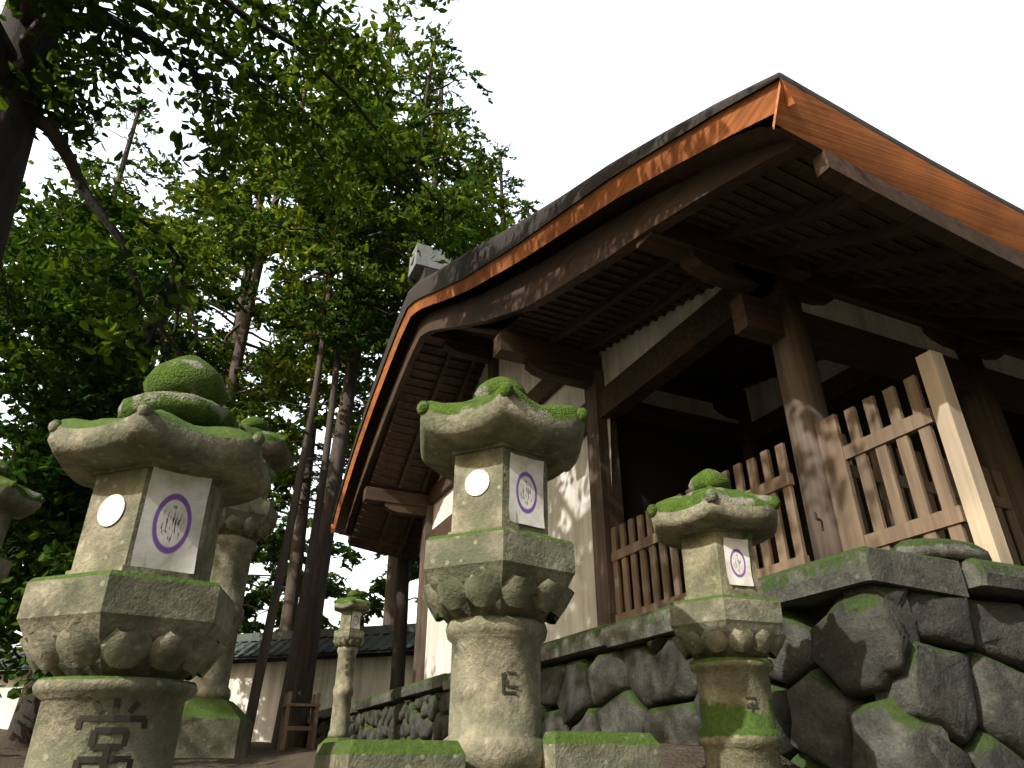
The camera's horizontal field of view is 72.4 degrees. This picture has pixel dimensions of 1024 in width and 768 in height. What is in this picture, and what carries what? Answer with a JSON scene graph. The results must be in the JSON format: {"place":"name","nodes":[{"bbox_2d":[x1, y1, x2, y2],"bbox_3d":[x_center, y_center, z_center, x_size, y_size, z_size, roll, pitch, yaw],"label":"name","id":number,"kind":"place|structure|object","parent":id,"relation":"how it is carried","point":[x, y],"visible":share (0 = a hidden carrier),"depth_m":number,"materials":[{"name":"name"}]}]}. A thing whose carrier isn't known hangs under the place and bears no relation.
{"place":"outdoors","nodes":[
{"label":"outdoors","id":0,"kind":"place"},
{"bbox_2d":[0,651,413,741],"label":"back wall","id":1,"kind":"structure","parent":0,"point":[372,676],"depth_m":13.90,"materials":[{"name":"white paint"}]},
{"bbox_2d":[0,623,415,670],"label":"wall roof tiles","id":2,"kind":"object","parent":1,"relation":"on","point":[379,638],"visible":0.2,"depth_m":14.16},
{"bbox_2d":[199,42,424,750],"bbox_3d":[-4.411,-1.571,15.134,4.294,16.938,4.665,-8,-30,15],"label":"thin cedar","id":3,"kind":"object","parent":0,"point":[238,230],"visible":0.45,"depth_m":14.91,"materials":[{"name":"green plant"}]},
{"bbox_2d":[0,728,800,767],"bbox_3d":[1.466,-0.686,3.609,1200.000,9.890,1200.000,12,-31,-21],"label":"ground","id":4,"kind":"structure","parent":0,"point":[262,755],"depth_m":8.46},
{"bbox_2d":[0,379,9,440],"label":"tree","id":5,"kind":"object","parent":4,"relation":"on","point":[4,383],"visible":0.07,"depth_m":33.48,"materials":[{"name":"green plant"}]},
{"bbox_2d":[0,460,44,584],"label":"lantern","id":6,"kind":"object","parent":4,"relation":"on","point":[17,501],"visible":1,"depth_m":4.34,"materials":[{"name":"stone"}]},
{"bbox_2d":[0,83,216,448],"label":"cedar","id":7,"kind":"object","parent":4,"relation":"on","point":[142,103],"visible":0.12,"depth_m":24.18,"materials":[{"name":"green plant"}]},
{"bbox_2d":[0,161,244,747],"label":"broadleaf","id":8,"kind":"object","parent":4,"relation":"on","point":[43,540],"visible":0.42,"depth_m":9.96,"materials":[{"name":"green plant"}]},
{"bbox_2d":[2,148,263,408],"bbox_3d":[-14.581,-0.203,27.621,9.003,24.461,8.072,-6,-29,12],"label":"tree","id":9,"kind":"object","parent":4,"relation":"on","point":[219,302],"visible":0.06,"depth_m":28.89,"materials":[{"name":"green plant"}]},
{"bbox_2d":[16,355,275,767],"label":"lantern","id":10,"kind":"object","parent":4,"relation":"on","point":[125,622],"visible":1,"depth_m":1.64,"materials":[{"name":"stone"}]},
{"bbox_2d":[63,63,359,415],"bbox_3d":[-8.710,-2.561,21.039,7.914,23.411,7.273,-1,-29,1],"label":"cedar","id":11,"kind":"object","parent":4,"relation":"on","point":[239,259],"visible":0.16,"depth_m":20.43,"materials":[{"name":"green plant"}]},
{"bbox_2d":[174,416,296,758],"bbox_3d":[-1.951,1.257,4.789,0.702,2.300,0.680,12,-31,-21],"label":"lantern","id":12,"kind":"object","parent":4,"relation":"on","point":[216,723],"visible":0.52,"depth_m":4.60,"materials":[{"name":"stone"}]},
{"bbox_2d":[89,44,392,433],"bbox_3d":[-6.476,-2.467,18.820,7.628,21.537,8.870,1,-29,-2],"label":"cedar","id":13,"kind":"object","parent":4,"relation":"on","point":[197,251],"visible":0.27,"depth_m":17.88,"materials":[{"name":"green plant"}]},
{"bbox_2d":[0,0,514,421],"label":"broadleaf tree","id":14,"kind":"object","parent":4,"relation":"on","point":[37,47],"visible":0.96,"depth_m":6.57,"materials":[{"name":"green plant"}]},
{"bbox_2d":[238,380,335,633],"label":"tree","id":15,"kind":"object","parent":4,"relation":"on","point":[271,544],"visible":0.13,"depth_m":30.34,"materials":[{"name":"green plant"}]},
{"bbox_2d":[277,692,320,750],"bbox_3d":[-3.290,5.215,10.820,0.520,0.800,0.440,12,-31,-21],"label":"wooden stand","id":16,"kind":"object","parent":4,"relation":"on","point":[314,706],"visible":0.9,"depth_m":10.76,"materials":[{"name":"brown wood"}]},
{"bbox_2d":[242,408,367,631],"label":"tree","id":17,"kind":"object","parent":4,"relation":"on","point":[352,555],"visible":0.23,"depth_m":41.60,"materials":[{"name":"green plant"}]},
{"bbox_2d":[236,164,387,631],"bbox_3d":[-7.401,-0.716,28.306,9.597,26.416,8.851,-19,-34,31],"label":"tree","id":18,"kind":"object","parent":4,"relation":"on","point":[290,600],"visible":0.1,"depth_m":24.52,"materials":[{"name":"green plant"}]},
{"bbox_2d":[317,590,370,751],"bbox_3d":[-1.875,3.227,7.882,0.465,1.790,0.474,12,-31,-21],"label":"lantern","id":19,"kind":"object","parent":4,"relation":"on","point":[351,608],"visible":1,"depth_m":7.88,"materials":[{"name":"stone"}]},
{"bbox_2d":[258,53,445,748],"bbox_3d":[-3.598,-1.523,16.046,5.019,17.656,4.572,-22,-36,35],"label":"thin cedar","id":20,"kind":"object","parent":4,"relation":"on","point":[394,218],"visible":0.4,"depth_m":15.30,"materials":[{"name":"green plant"}]},
{"bbox_2d":[221,0,485,747],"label":"cedar","id":21,"kind":"object","parent":4,"relation":"on","point":[398,289],"visible":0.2,"depth_m":16.21,"materials":[{"name":"green plant"}]},
{"bbox_2d":[337,553,419,626],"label":"tree","id":22,"kind":"object","parent":4,"relation":"on","point":[378,586],"visible":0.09,"depth_m":32.96,"materials":[{"name":"green plant"}]},
{"bbox_2d":[284,19,500,690],"bbox_3d":[-2.197,-2.645,15.787,5.687,19.480,6.708,12,-31,-21],"label":"cedar","id":23,"kind":"object","parent":4,"relation":"on","point":[465,196],"visible":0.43,"depth_m":15.85,"materials":[{"name":"green plant"}]},
{"bbox_2d":[265,50,521,624],"bbox_3d":[-3.565,-2.836,22.445,8.382,25.438,6.818,12,-31,-21],"label":"cedar","id":24,"kind":"object","parent":4,"relation":"on","point":[391,576],"visible":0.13,"depth_m":22.78,"materials":[{"name":"green plant"}]},
{"bbox_2d":[314,731,662,767],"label":"kerb stones","id":25,"kind":"object","parent":4,"relation":"on","point":[571,749],"visible":0.85,"depth_m":1.77,"materials":[{"name":"stone"}]},
{"bbox_2d":[459,139,525,230],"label":"tree","id":26,"kind":"object","parent":4,"relation":"on","point":[501,153],"visible":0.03,"depth_m":31.20,"materials":[{"name":"green plant"}]},
{"bbox_2d":[417,376,588,767],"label":"lantern","id":27,"kind":"object","parent":4,"relation":"on","point":[500,452],"visible":0.98,"depth_m":1.95,"materials":[{"name":"stone"}]},
{"bbox_2d":[498,196,542,226],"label":"tree","id":28,"kind":"object","parent":4,"relation":"on","point":[524,213],"visible":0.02,"depth_m":37.65,"materials":[{"name":"green plant"}]},
{"bbox_2d":[322,604,875,721],"bbox_3d":[5.324,6.312,10.348,14.320,2.780,13.320,12,-31,-21],"label":"platform","id":29,"kind":"object","parent":4,"relation":"on","point":[818,614],"depth_m":3.25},
{"bbox_2d":[306,691,449,748],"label":"platform wall","id":30,"kind":"structure","parent":29,"relation":"attached to","point":[426,717],"depth_m":7.99,"materials":[{"name":"stone"}]},
{"bbox_2d":[307,546,968,723],"bbox_3d":[-1.105,3.708,8.330,0.622,0.186,13.488,12,-31,-21],"label":"stone ledge","id":31,"kind":"object","parent":29,"relation":"on","point":[824,581],"visible":0.47,"depth_m":3.16,"materials":[{"name":"stone"}]},
{"bbox_2d":[815,414,865,551],"bbox_3d":[2.027,0.738,4.250,0.030,1.160,0.160,12,-31,-21],"label":"wooden post","id":32,"kind":"object","parent":31,"relation":"on","point":[849,520],"visible":0.64,"depth_m":4.30,"materials":[{"name":"brown wood"}]},
{"bbox_2d":[611,443,809,621],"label":"fence","id":33,"kind":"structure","parent":29,"relation":"on","point":[772,485],"depth_m":5.64,"materials":[{"name":"brown wood"}]},
{"bbox_2d":[541,588,949,767],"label":"platform wall","id":34,"kind":"structure","parent":29,"relation":"attached to","point":[828,713],"depth_m":3.11,"materials":[{"name":"stone"}]},
{"bbox_2d":[841,375,968,549],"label":"fence wing","id":35,"kind":"structure","parent":29,"relation":"on","point":[927,522],"depth_m":3.96,"materials":[{"name":"brown wood"}]},
{"bbox_2d":[892,538,991,560],"bbox_3d":[1.981,0.791,3.223,0.572,0.085,0.247,12,-31,-21],"label":"stone","id":36,"kind":"object","parent":29,"relation":"on","point":[956,550],"visible":0.57,"depth_m":3.10,"materials":[{"name":"grey stone"}]},
{"bbox_2d":[647,469,785,767],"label":"lantern","id":37,"kind":"object","parent":4,"relation":"on","point":[726,618],"visible":1,"depth_m":2.49,"materials":[{"name":"grey stone"}]},
{"bbox_2d":[0,0,1023,647],"label":"sky","id":38,"kind":"structure","parent":0,"point":[577,86],"materials":[{"name":"white"}]},
{"bbox_2d":[412,293,1023,682],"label":"wooden pillars","id":39,"kind":"structure","parent":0,"point":[804,402],"depth_m":5.52,"materials":[{"name":"brown wood"}]},
{"bbox_2d":[363,220,1023,557],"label":"roof beams","id":40,"kind":"structure","parent":39,"relation":"on","point":[748,280],"depth_m":5.95,"materials":[{"name":"brown wood"}]},
{"bbox_2d":[331,72,1023,535],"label":"roof","id":41,"kind":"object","parent":40,"relation":"on","point":[775,108],"visible":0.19,"depth_m":4.30,"materials":[{"name":"brown wood"}]},
{"bbox_2d":[416,267,437,283],"bbox_3d":[5.226,-0.074,13.402,14.600,0.360,0.500,12,-31,-21],"label":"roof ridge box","id":42,"kind":"object","parent":41,"relation":"on","point":[427,272],"visible":0.09,"depth_m":10.64,"materials":[{"name":"grey stone"}]},
{"bbox_2d":[408,243,450,279],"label":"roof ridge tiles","id":43,"kind":"object","parent":42,"relation":"on","point":[418,264],"visible":0.02,"depth_m":10.84,"materials":[{"name":"grey stone"}]},
{"bbox_2d":[345,132,1023,562],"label":"roof eaves","id":44,"kind":"object","parent":40,"relation":"on","point":[825,212],"visible":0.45,"depth_m":5.41,"materials":[{"name":"brown wood"}]},
{"bbox_2d":[842,434,1023,565],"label":"fence","id":45,"kind":"object","parent":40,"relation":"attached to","point":[1002,501],"visible":0.21,"depth_m":4.91,"materials":[{"name":"brown wood"}]},
{"bbox_2d":[424,286,1023,678],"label":"wall","id":46,"kind":"structure","parent":39,"relation":"attached to","point":[569,510],"depth_m":7.37,"materials":[{"name":"white paint"}]},
{"bbox_2d":[616,376,966,609],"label":"dark building panels","id":47,"kind":"object","parent":39,"relation":"attached to","point":[657,465],"visible":0.07,"depth_m":7.34,"materials":[{"name":"black wood"}]},
{"bbox_2d":[813,512,821,521],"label":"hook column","id":48,"kind":"structure","parent":39,"relation":"attached to","point":[816,518],"depth_m":4.29,"materials":[{"name":"grey metal"}]},
{"bbox_2d":[842,585,1023,767],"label":"platform wall","id":49,"kind":"structure","parent":0,"point":[959,675],"depth_m":2.80,"materials":[{"name":"grey stone"}]},
{"bbox_2d":[959,558,1023,605],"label":"stone slab","id":50,"kind":"structure","parent":49,"relation":"on","point":[991,581],"depth_m":3.08,"materials":[{"name":"grey stone"}]},
{"bbox_2d":[916,350,1013,563],"bbox_3d":[2.355,0.380,3.664,0.095,1.230,0.095,12,-31,-21],"label":"fence end post","id":51,"kind":"object","parent":50,"relation":"on","point":[978,506],"visible":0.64,"depth_m":3.63,"materials":[{"name":"beige wood"}]}
]}

